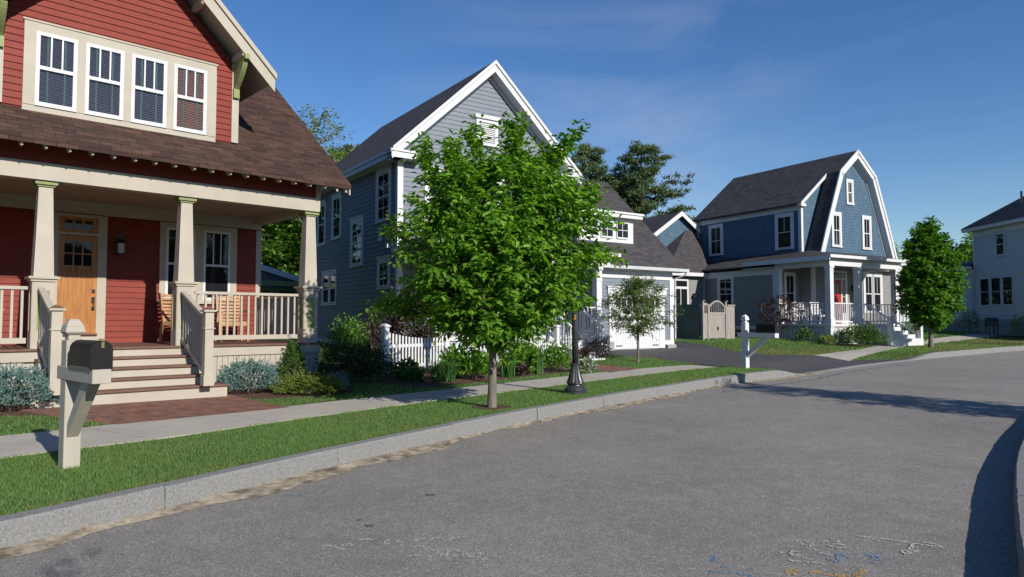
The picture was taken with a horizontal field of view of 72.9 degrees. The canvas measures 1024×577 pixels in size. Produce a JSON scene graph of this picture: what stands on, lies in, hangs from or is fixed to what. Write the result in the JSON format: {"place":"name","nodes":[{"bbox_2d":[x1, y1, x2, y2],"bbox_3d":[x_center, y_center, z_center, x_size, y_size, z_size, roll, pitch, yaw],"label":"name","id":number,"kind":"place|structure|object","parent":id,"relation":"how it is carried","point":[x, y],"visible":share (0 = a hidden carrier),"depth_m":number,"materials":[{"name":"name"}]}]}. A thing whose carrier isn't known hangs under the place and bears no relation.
{"place":"outdoors","nodes":[
{"label":"outdoors","id":0,"kind":"place"},
{"bbox_2d":[17,394,287,423],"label":"brick path","id":1,"kind":"structure","parent":0,"point":[126,413],"depth_m":10.17,"materials":[{"name":"brick"}]},
{"bbox_2d":[0,365,715,457],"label":"sidewalk","id":2,"kind":"structure","parent":0,"point":[40,442],"depth_m":9.51,"materials":[{"name":"concrete"}]},
{"bbox_2d":[0,350,1023,576],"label":"road","id":3,"kind":"structure","parent":0,"point":[754,478],"depth_m":6.10,"materials":[{"name":"grey asphalt"}]},
{"bbox_2d":[0,370,832,558],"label":"gutter sand","id":4,"kind":"structure","parent":3,"relation":"on","point":[254,491],"depth_m":6.59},
{"bbox_2d":[0,346,1023,547],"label":"kerb","id":5,"kind":"structure","parent":3,"relation":"on","point":[17,528],"depth_m":6.96,"materials":[{"name":"concrete"}]},
{"bbox_2d":[286,494,884,576],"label":"road marking","id":6,"kind":"object","parent":3,"relation":"on","point":[838,557],"visible":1,"depth_m":4.64,"materials":[{"name":"blue paint"}]},
{"bbox_2d":[321,535,943,563],"bbox_3d":[0.847,1.823,4.855,4.407,0.007,0.606,0,-3,0],"label":"road marking","id":7,"kind":"object","parent":3,"relation":"on","point":[485,556],"visible":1,"depth_m":4.88,"materials":[{"name":"grey paint"}]},
{"bbox_2d":[785,568,866,576],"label":"road marking","id":8,"kind":"object","parent":3,"relation":"on","point":[786,571],"visible":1,"depth_m":4.40,"materials":[{"name":"brown paint"}]},
{"bbox_2d":[817,357,956,375],"bbox_3d":[12.305,2.465,22.463,11.483,0.084,0.750,2,-4,-42],"label":"road edge","id":9,"kind":"object","parent":3,"relation":"on","point":[861,368],"visible":1,"depth_m":21.63,"materials":[{"name":"concrete"}]},
{"bbox_2d":[1013,438,1023,576],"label":"kerb","id":10,"kind":"structure","parent":3,"relation":"on","point":[1018,498],"depth_m":5.36,"materials":[{"name":"concrete"}]},
{"bbox_2d":[0,322,1023,515],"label":"lawn","id":11,"kind":"structure","parent":0,"point":[358,381],"depth_m":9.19,"materials":[{"name":"green plant"}]},
{"bbox_2d":[0,401,45,416],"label":"mulch bed","id":12,"kind":"object","parent":11,"relation":"on","point":[4,411],"visible":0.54,"depth_m":9.49,"materials":[{"name":"brown soil"}]},
{"bbox_2d":[0,362,59,407],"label":"spruce shrub","id":13,"kind":"object","parent":12,"relation":"on","point":[34,380],"visible":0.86,"depth_m":9.62,"materials":[{"name":"teal plant"}]},
{"bbox_2d":[57,319,112,468],"bbox_3d":[-3.958,1.031,6.387,0.955,1.500,0.180,-2,-4,41],"label":"mailbox","id":14,"kind":"object","parent":11,"relation":"on","point":[85,367],"visible":0.95,"depth_m":6.42,"materials":[{"name":"beige paint"}]},
{"bbox_2d":[89,339,112,369],"bbox_3d":[-3.620,0.579,6.115,0.060,0.270,0.180,-2,-4,41],"label":"door","id":15,"kind":"structure","parent":14,"relation":"in","point":[100,352],"depth_m":6.10,"materials":[{"name":"paint"}]},
{"bbox_2d":[0,0,350,408],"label":"red house","id":16,"kind":"structure","parent":11,"relation":"on","point":[150,150],"depth_m":12.61,"materials":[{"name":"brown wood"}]},
{"bbox_2d":[34,31,77,111],"bbox_3d":[-7.392,-3.507,11.249,0.570,1.200,0.078,3,-4,-43],"label":"window","id":17,"kind":"structure","parent":16,"relation":"in","point":[56,56],"depth_m":11.25,"materials":[{"name":"white paint"}]},
{"bbox_2d":[57,234,97,332],"bbox_3d":[-8.384,-0.078,13.373,0.660,1.890,0.090,3,-4,-43],"label":"front door","id":18,"kind":"structure","parent":16,"relation":"in","point":[77,255],"depth_m":13.41,"materials":[{"name":"brown wood"}]},
{"bbox_2d":[84,42,124,120],"bbox_3d":[-6.888,-3.484,11.720,0.570,1.200,0.078,3,-4,-43],"label":"window","id":19,"kind":"structure","parent":16,"relation":"in","point":[104,74],"depth_m":11.72,"materials":[{"name":"white paint"}]},
{"bbox_2d":[130,53,167,127],"bbox_3d":[-6.384,-3.462,12.191,0.570,1.200,0.078,3,-4,-43],"label":"window","id":20,"kind":"structure","parent":16,"relation":"in","point":[149,75],"depth_m":12.19,"materials":[{"name":"white paint"}]},
{"bbox_2d":[158,293,171,341],"bbox_3d":[-6.795,0.595,14.186,0.677,1.008,0.610,-1,-3,27],"label":"porch chair","id":21,"kind":"object","parent":16,"relation":"on","point":[162,310],"visible":0.34,"depth_m":14.10,"materials":[{"name":"brown wood"}]},
{"bbox_2d":[165,227,195,299],"bbox_3d":[-7.036,-0.511,14.712,0.590,1.540,0.046,3,-4,-43],"label":"window","id":22,"kind":"structure","parent":16,"relation":"in","point":[171,232],"depth_m":14.58,"materials":[{"name":"white paint"}]},
{"bbox_2d":[173,64,206,134],"bbox_3d":[-5.880,-3.440,12.662,0.570,1.200,0.078,3,-4,-43],"label":"window","id":23,"kind":"structure","parent":16,"relation":"in","point":[190,84],"depth_m":12.66,"materials":[{"name":"white paint"}]},
{"bbox_2d":[203,230,230,299],"bbox_3d":[-6.485,-0.487,15.228,0.580,1.540,0.046,3,-4,-43],"label":"window","id":24,"kind":"structure","parent":16,"relation":"in","point":[217,245],"depth_m":15.23,"materials":[{"name":"glass"}]},
{"bbox_2d":[214,295,248,341],"bbox_3d":[-6.030,0.629,14.903,0.610,1.008,0.677,2,-3,-35],"label":"porch chair","id":25,"kind":"object","parent":16,"relation":"on","point":[230,321],"visible":0.57,"depth_m":15.01,"materials":[{"name":"brown wood"}]},
{"bbox_2d":[261,264,298,330],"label":"garden house","id":26,"kind":"structure","parent":11,"relation":"on","point":[273,280],"depth_m":32.49,"materials":[{"name":"blue paint"}]},
{"bbox_2d":[275,288,296,320],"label":"window","id":27,"kind":"structure","parent":26,"relation":"in","point":[277,290],"depth_m":32.80,"materials":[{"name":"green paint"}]},
{"bbox_2d":[261,219,301,275],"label":"woodland tree","id":28,"kind":"object","parent":11,"relation":"on","point":[267,246],"visible":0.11,"depth_m":40.55,"materials":[{"name":"green plant"}]},
{"bbox_2d":[261,217,301,275],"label":"woodland tree","id":29,"kind":"object","parent":11,"relation":"on","point":[295,248],"visible":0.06,"depth_m":41.80,"materials":[{"name":"green plant"}]},
{"bbox_2d":[227,385,352,399],"bbox_3d":[-3.950,1.885,12.500,2.100,0.206,2.050,0,-3,0],"label":"mulch bed","id":30,"kind":"object","parent":11,"relation":"on","point":[262,393],"visible":0.33,"depth_m":12.09,"materials":[{"name":"brown soil"}]},
{"bbox_2d":[216,356,283,391],"bbox_3d":[-4.627,1.526,12.216,1.150,0.684,1.127,1,-3,-27],"label":"spruce shrub","id":31,"kind":"object","parent":30,"relation":"on","point":[252,367],"visible":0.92,"depth_m":11.94,"materials":[{"name":"teal plant"}]},
{"bbox_2d":[276,340,306,390],"bbox_3d":[-3.978,1.409,12.585,0.656,0.970,0.692,1,-3,-19],"label":"conifer shrub","id":32,"kind":"object","parent":30,"relation":"on","point":[293,351],"visible":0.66,"depth_m":12.48,"materials":[{"name":"green plant"}]},
{"bbox_2d":[266,369,345,393],"bbox_3d":[-3.623,1.669,12.229,1.338,0.498,0.873,-1,-3,11],"label":"spreading conifer","id":33,"kind":"object","parent":30,"relation":"on","point":[319,383],"visible":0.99,"depth_m":12.06,"materials":[{"name":"green plant"}]},
{"bbox_2d":[329,370,349,390],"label":"spruce shrub","id":34,"kind":"object","parent":30,"relation":"on","point":[345,383],"visible":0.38,"depth_m":12.78,"materials":[{"name":"blue plant"}]},
{"bbox_2d":[282,148,351,271],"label":"woodland tree","id":35,"kind":"object","parent":11,"relation":"on","point":[339,155],"depth_m":45.33,"materials":[{"name":"green plant"}]},
{"bbox_2d":[289,104,358,222],"bbox_3d":[-10.371,-3.762,37.048,6.503,12.690,6.509,-2,-3,31],"label":"birch tree","id":36,"kind":"object","parent":11,"relation":"on","point":[318,124],"visible":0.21,"depth_m":37.33,"materials":[{"name":"green plant"}]},
{"bbox_2d":[327,143,359,158],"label":"pine tree","id":37,"kind":"object","parent":11,"relation":"on","point":[347,145],"visible":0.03,"depth_m":60.10,"materials":[{"name":"green plant"}]},
{"bbox_2d":[313,337,376,383],"bbox_3d":[-3.251,1.443,13.573,1.209,0.970,1.158,1,-3,-13],"label":"shrub","id":38,"kind":"object","parent":11,"relation":"on","point":[337,360],"visible":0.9,"depth_m":13.41,"materials":[{"name":"green plant"}]},
{"bbox_2d":[321,313,371,361],"bbox_3d":[-3.747,1.222,15.889,1.060,1.340,1.074,-1,-3,14],"label":"shrub","id":39,"kind":"object","parent":11,"relation":"on","point":[346,333],"visible":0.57,"depth_m":15.75,"materials":[{"name":"green plant"}]},
{"bbox_2d":[339,341,396,381],"bbox_3d":[-2.973,1.511,14.196,1.242,0.858,1.239,0,-3,0],"label":"shrub","id":40,"kind":"object","parent":11,"relation":"on","point":[378,355],"visible":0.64,"depth_m":14.11,"materials":[{"name":"green plant"}]},
{"bbox_2d":[355,308,382,358],"bbox_3d":[-3.477,1.180,17.157,0.796,1.466,0.748,1,-3,-17],"label":"shrub","id":41,"kind":"object","parent":11,"relation":"on","point":[371,338],"visible":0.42,"depth_m":17.09,"materials":[{"name":"purple plant"}]},
{"bbox_2d":[371,278,441,359],"bbox_3d":[-2.604,0.828,17.613,1.904,2.238,1.897,0,-3,0],"label":"smoke bush","id":42,"kind":"object","parent":11,"relation":"on","point":[399,324],"visible":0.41,"depth_m":17.24,"materials":[{"name":"purple plant"}]},
{"bbox_2d":[370,362,569,387],"bbox_3d":[-0.469,2.034,16.359,2.094,0.262,6.568,-2,-4,41],"label":"mulch bed","id":43,"kind":"object","parent":11,"relation":"on","point":[395,380],"visible":0.3,"depth_m":14.90,"materials":[{"name":"brown soil"}]},
{"bbox_2d":[388,356,424,375],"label":"perennial","id":44,"kind":"object","parent":43,"relation":"on","point":[410,362],"visible":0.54,"depth_m":15.03,"materials":[{"name":"green plant"}]},
{"bbox_2d":[384,365,432,381],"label":"daylily","id":45,"kind":"object","parent":43,"relation":"on","point":[413,374],"visible":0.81,"depth_m":14.43,"materials":[{"name":"green plant"}]},
{"bbox_2d":[421,359,464,381],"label":"daylily","id":46,"kind":"object","parent":43,"relation":"on","point":[440,372],"visible":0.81,"depth_m":14.55,"materials":[{"name":"green plant"}]},
{"bbox_2d":[436,342,473,376],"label":"perennial","id":47,"kind":"object","parent":43,"relation":"on","point":[448,355],"visible":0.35,"depth_m":15.43,"materials":[{"name":"green plant"}]},
{"bbox_2d":[454,347,488,378],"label":"perennial","id":48,"kind":"object","parent":43,"relation":"on","point":[478,363],"visible":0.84,"depth_m":15.09,"materials":[{"name":"green plant"}]},
{"bbox_2d":[497,352,518,376],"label":"iris","id":49,"kind":"object","parent":43,"relation":"on","point":[509,371],"visible":0.48,"depth_m":15.69,"materials":[{"name":"green plant"}]},
{"bbox_2d":[515,363,531,375],"bbox_3d":[0.188,1.883,16.028,0.502,0.359,0.441,-1,-3,27],"label":"heuchera","id":50,"kind":"object","parent":43,"relation":"on","point":[521,370],"visible":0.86,"depth_m":15.95,"materials":[{"name":"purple plant"}]},
{"bbox_2d":[512,338,538,373],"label":"hosta","id":51,"kind":"object","parent":43,"relation":"on","point":[527,352],"visible":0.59,"depth_m":16.30,"materials":[{"name":"green plant"}]},
{"bbox_2d":[522,346,546,373],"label":"iris","id":52,"kind":"object","parent":43,"relation":"on","point":[539,364],"visible":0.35,"depth_m":16.52,"materials":[{"name":"green plant"}]},
{"bbox_2d":[540,339,571,371],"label":"perennial","id":53,"kind":"object","parent":43,"relation":"on","point":[554,353],"visible":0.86,"depth_m":17.04,"materials":[{"name":"green plant"}]},
{"bbox_2d":[380,324,560,373],"bbox_3d":[-0.775,1.506,17.904,0.180,1.210,6.442,-2,-4,41],"label":"picket fence","id":54,"kind":"object","parent":11,"relation":"on","point":[385,337],"visible":0.29,"depth_m":16.27,"materials":[{"name":"white paint"}]},
{"bbox_2d":[472,405,510,410],"bbox_3d":[-0.310,1.877,10.674,0.606,0.106,0.600,0,-3,0],"label":"mulch bed","id":55,"kind":"object","parent":11,"relation":"on","point":[484,407],"visible":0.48,"depth_m":10.64,"materials":[{"name":"brown soil"}]},
{"bbox_2d":[357,109,628,407],"bbox_3d":[-0.306,-0.450,10.729,3.458,4.778,3.601,3,-4,-44],"label":"street tree","id":56,"kind":"object","parent":55,"relation":"on","point":[481,246],"visible":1,"depth_m":10.19,"materials":[{"name":"green plant"}]},
{"bbox_2d":[315,60,688,360],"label":"gabled house","id":57,"kind":"structure","parent":11,"relation":"on","point":[354,253],"depth_m":23.62,"materials":[{"name":"blue paint"}]},
{"bbox_2d":[316,200,325,246],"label":"window","id":58,"kind":"structure","parent":57,"relation":"in","point":[321,218],"depth_m":26.93,"materials":[{"name":"white paint"}]},
{"bbox_2d":[321,270,328,305],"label":"window","id":59,"kind":"structure","parent":57,"relation":"in","point":[325,274],"depth_m":26.38,"materials":[{"name":"white paint"}]},
{"bbox_2d":[328,269,336,304],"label":"window","id":60,"kind":"structure","parent":57,"relation":"in","point":[332,273],"depth_m":25.68,"materials":[{"name":"white paint"}]},
{"bbox_2d":[331,191,341,240],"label":"window","id":61,"kind":"structure","parent":57,"relation":"in","point":[336,223],"depth_m":25.56,"materials":[{"name":"white paint"}]},
{"bbox_2d":[349,214,363,267],"bbox_3d":[-5.346,-1.609,23.818,0.085,1.718,1.220,2,-3,-34],"label":"window","id":62,"kind":"structure","parent":57,"relation":"in","point":[356,223],"depth_m":23.80,"materials":[{"name":"white glass"}]},
{"bbox_2d":[374,163,391,223],"bbox_3d":[-4.098,-2.986,22.022,0.085,1.760,1.220,2,-3,-34],"label":"window","id":63,"kind":"structure","parent":57,"relation":"in","point":[383,174],"depth_m":22.03,"materials":[{"name":"white paint"}]},
{"bbox_2d":[376,255,390,289],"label":"window","id":64,"kind":"structure","parent":57,"relation":"in","point":[383,269],"depth_m":21.82,"materials":[{"name":"white paint"}]},
{"bbox_2d":[601,221,613,237],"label":"window","id":65,"kind":"structure","parent":57,"relation":"in","point":[609,232],"depth_m":24.76,"materials":[{"name":"white paint"}]},
{"bbox_2d":[616,223,628,239],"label":"window","id":66,"kind":"structure","parent":57,"relation":"in","point":[623,230],"depth_m":25.17,"materials":[{"name":"white paint"}]},
{"bbox_2d":[613,295,660,348],"bbox_3d":[4.426,1.181,24.425,2.310,1.870,0.055,2,-3,-34],"label":"garage door","id":67,"kind":"structure","parent":57,"relation":"in","point":[621,341],"depth_m":24.32,"materials":[{"name":"white paint"}]},
{"bbox_2d":[563,177,586,394],"bbox_3d":[1.150,-0.068,12.697,0.430,4.000,0.430,0,-3,0],"label":"street lamp","id":68,"kind":"object","parent":11,"relation":"on","point":[575,381],"visible":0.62,"depth_m":12.57,"materials":[{"name":"black metal"}]},
{"bbox_2d":[578,346,590,358],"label":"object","id":69,"kind":"object","parent":11,"relation":"on","point":[583,352],"depth_m":20.43,"materials":[{"name":"plant"}]},
{"bbox_2d":[578,357,598,372],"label":"hosta","id":70,"kind":"object","parent":11,"relation":"on","point":[587,364],"visible":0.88,"depth_m":16.94,"materials":[{"name":"green plant"}]},
{"bbox_2d":[570,143,626,202],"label":"pine tree","id":71,"kind":"object","parent":11,"relation":"on","point":[592,164],"visible":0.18,"depth_m":54.91,"materials":[{"name":"green plant"}]},
{"bbox_2d":[584,336,612,357],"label":"shrub","id":72,"kind":"object","parent":11,"relation":"on","point":[598,347],"visible":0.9,"depth_m":20.73,"materials":[{"name":"purple plant"}]},
{"bbox_2d":[598,168,649,210],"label":"pine tree","id":73,"kind":"object","parent":11,"relation":"on","point":[605,179],"visible":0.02,"depth_m":57.83,"materials":[{"name":"green plant"}]},
{"bbox_2d":[592,270,683,361],"bbox_3d":[3.700,0.862,20.684,2.768,2.839,2.352,0,-3,0],"label":"sapling","id":74,"kind":"object","parent":11,"relation":"on","point":[634,288],"visible":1,"depth_m":20.30,"materials":[{"name":"green plant"}]},
{"bbox_2d":[608,139,696,223],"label":"pine tree","id":75,"kind":"object","parent":11,"relation":"on","point":[641,174],"visible":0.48,"depth_m":54.43,"materials":[{"name":"green plant"}]},
{"bbox_2d":[673,304,699,338],"bbox_3d":[7.488,1.488,31.037,0.100,1.530,2.544,1,-3,-28],"label":"board fence","id":76,"kind":"object","parent":11,"relation":"on","point":[687,324],"visible":0.52,"depth_m":30.51,"materials":[{"name":"grey wood"}]},
{"bbox_2d":[699,300,727,339],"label":"garden gate","id":77,"kind":"structure","parent":11,"relation":"on","point":[713,324],"depth_m":30.24,"materials":[{"name":"brown wood"}]},
{"bbox_2d":[727,305,734,338],"bbox_3d":[9.835,1.494,31.166,0.620,1.530,0.100,2,-4,-41],"label":"board fence","id":78,"kind":"object","parent":11,"relation":"on","point":[730,323],"visible":0.97,"depth_m":31.15,"materials":[{"name":"brown wood"}]},
{"bbox_2d":[737,315,779,368],"bbox_3d":[6.411,1.442,18.063,0.180,1.530,1.210,2,-3,-33],"label":"mailbox","id":79,"kind":"object","parent":11,"relation":"on","point":[765,332],"visible":0.96,"depth_m":18.14,"materials":[{"name":"white paint"}]},
{"bbox_2d":[757,293,807,338],"bbox_3d":[12.166,1.280,31.305,2.038,2.223,2.352,0,-3,0],"label":"japanese maple","id":80,"kind":"object","parent":11,"relation":"on","point":[781,318],"visible":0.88,"depth_m":31.20,"materials":[{"name":"purple plant"}]},
{"bbox_2d":[642,150,923,345],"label":"gambrel house","id":81,"kind":"structure","parent":11,"relation":"on","point":[817,230],"depth_m":34.66,"materials":[{"name":"blue wood"}]},
{"bbox_2d":[672,279,688,304],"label":"window","id":82,"kind":"structure","parent":81,"relation":"in","point":[682,285],"depth_m":35.65,"materials":[{"name":"white paint"}]},
{"bbox_2d":[708,223,723,256],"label":"window","id":83,"kind":"structure","parent":81,"relation":"in","point":[715,231],"depth_m":38.13,"materials":[{"name":"white paint"}]},
{"bbox_2d":[717,275,734,310],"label":"window","id":84,"kind":"structure","parent":81,"relation":"in","point":[725,284],"depth_m":35.19,"materials":[{"name":"white paint"}]},
{"bbox_2d":[775,212,794,250],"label":"window","id":85,"kind":"structure","parent":81,"relation":"in","point":[784,222],"depth_m":34.32,"materials":[{"name":"white paint"}]},
{"bbox_2d":[783,272,795,312],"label":"window","id":86,"kind":"structure","parent":81,"relation":"in","point":[789,277],"depth_m":33.14,"materials":[{"name":"white paint"}]},
{"bbox_2d":[831,212,842,247],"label":"window","id":87,"kind":"structure","parent":81,"relation":"in","point":[836,227],"depth_m":33.94,"materials":[{"name":"white paint"}]},
{"bbox_2d":[834,280,841,323],"bbox_3d":[15.742,0.635,33.695,0.800,2.130,0.040,2,-3,-31],"label":"front door","id":88,"kind":"structure","parent":81,"relation":"in","point":[837,283],"depth_m":33.76,"materials":[{"name":"red paint"}]},
{"bbox_2d":[845,179,854,205],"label":"window","id":89,"kind":"structure","parent":81,"relation":"in","point":[849,182],"depth_m":34.61,"materials":[{"name":"white paint"}]},
{"bbox_2d":[861,215,872,249],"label":"window","id":90,"kind":"structure","parent":81,"relation":"in","point":[866,225],"depth_m":35.19,"materials":[{"name":"white paint"}]},
{"bbox_2d":[862,272,874,312],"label":"window","id":91,"kind":"structure","parent":81,"relation":"in","point":[868,278],"depth_m":35.07,"materials":[{"name":"white paint"}]},
{"bbox_2d":[872,273,883,313],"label":"window","id":92,"kind":"structure","parent":81,"relation":"in","point":[878,283],"depth_m":35.52,"materials":[{"name":"white paint"}]},
{"bbox_2d":[794,326,815,341],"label":"shrub","id":93,"kind":"object","parent":11,"relation":"on","point":[803,332],"visible":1,"depth_m":30.31,"materials":[{"name":"green plant"}]},
{"bbox_2d":[815,332,837,344],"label":"shrub","id":94,"kind":"object","parent":11,"relation":"on","point":[829,341],"visible":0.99,"depth_m":29.58,"materials":[{"name":"green plant"}]},
{"bbox_2d":[833,322,890,346],"bbox_3d":[14.952,1.982,29.664,2.444,1.109,1.262,0,-3,0],"label":"shrub","id":95,"kind":"object","parent":11,"relation":"on","point":[856,334],"visible":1,"depth_m":29.54,"materials":[{"name":"green plant"}]},
{"bbox_2d":[893,215,971,347],"bbox_3d":[17.970,-0.270,29.794,3.039,5.809,2.934,0,-3,0],"label":"maple tree","id":96,"kind":"object","parent":11,"relation":"on","point":[924,290],"visible":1,"depth_m":29.28,"materials":[{"name":"green plant"}]},
{"bbox_2d":[953,232,972,260],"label":"woodland tree","id":97,"kind":"object","parent":11,"relation":"on","point":[966,245],"visible":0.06,"depth_m":83.87,"materials":[{"name":"green plant"}]},
{"bbox_2d":[959,308,981,332],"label":"shrub","id":98,"kind":"object","parent":11,"relation":"on","point":[968,319],"visible":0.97,"depth_m":41.71,"materials":[{"name":"green plant"}]},
{"bbox_2d":[924,191,1023,335],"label":"white house","id":99,"kind":"structure","parent":11,"relation":"on","point":[994,268],"depth_m":41.48,"materials":[{"name":"paint"}]},
{"bbox_2d":[979,277,990,306],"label":"window","id":100,"kind":"structure","parent":99,"relation":"in","point":[984,282],"depth_m":42.52,"materials":[{"name":"white paint"}]},
{"bbox_2d":[990,276,1001,305],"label":"window","id":101,"kind":"structure","parent":99,"relation":"in","point":[995,281],"depth_m":41.54,"materials":[{"name":"white paint"}]},
{"bbox_2d":[993,230,1005,256],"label":"window","id":102,"kind":"structure","parent":99,"relation":"in","point":[999,236],"depth_m":41.18,"materials":[{"name":"white paint"}]},
{"bbox_2d":[1001,275,1014,305],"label":"window","id":103,"kind":"structure","parent":99,"relation":"in","point":[1007,288],"depth_m":40.54,"materials":[{"name":"white paint"}]},
{"bbox_2d":[984,318,998,335],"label":"chair","id":104,"kind":"object","parent":11,"relation":"on","point":[989,322],"visible":0.93,"depth_m":40.06,"materials":[{"name":"black metal"}]},
{"bbox_2d":[1008,311,1023,338],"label":"shrub","id":105,"kind":"object","parent":11,"relation":"on","point":[1021,330],"visible":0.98,"depth_m":38.53,"materials":[{"name":"green plant"}]},
{"bbox_2d":[571,360,640,371],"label":"brick path","id":106,"kind":"structure","parent":0,"point":[603,368],"depth_m":18.19,"materials":[{"name":"brick"}]},
{"bbox_2d":[221,0,1023,264],"label":"sky","id":107,"kind":"structure","parent":0,"point":[930,93],"materials":[{"name":"blue"}]},
{"bbox_2d":[599,342,916,373],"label":"driveway","id":108,"kind":"structure","parent":0,"point":[699,354],"depth_m":22.47,"materials":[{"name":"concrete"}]},
{"bbox_2d":[814,333,998,360],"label":"sidewalk","id":109,"kind":"structure","parent":0,"point":[848,355],"depth_m":28.03,"materials":[{"name":"concrete"}]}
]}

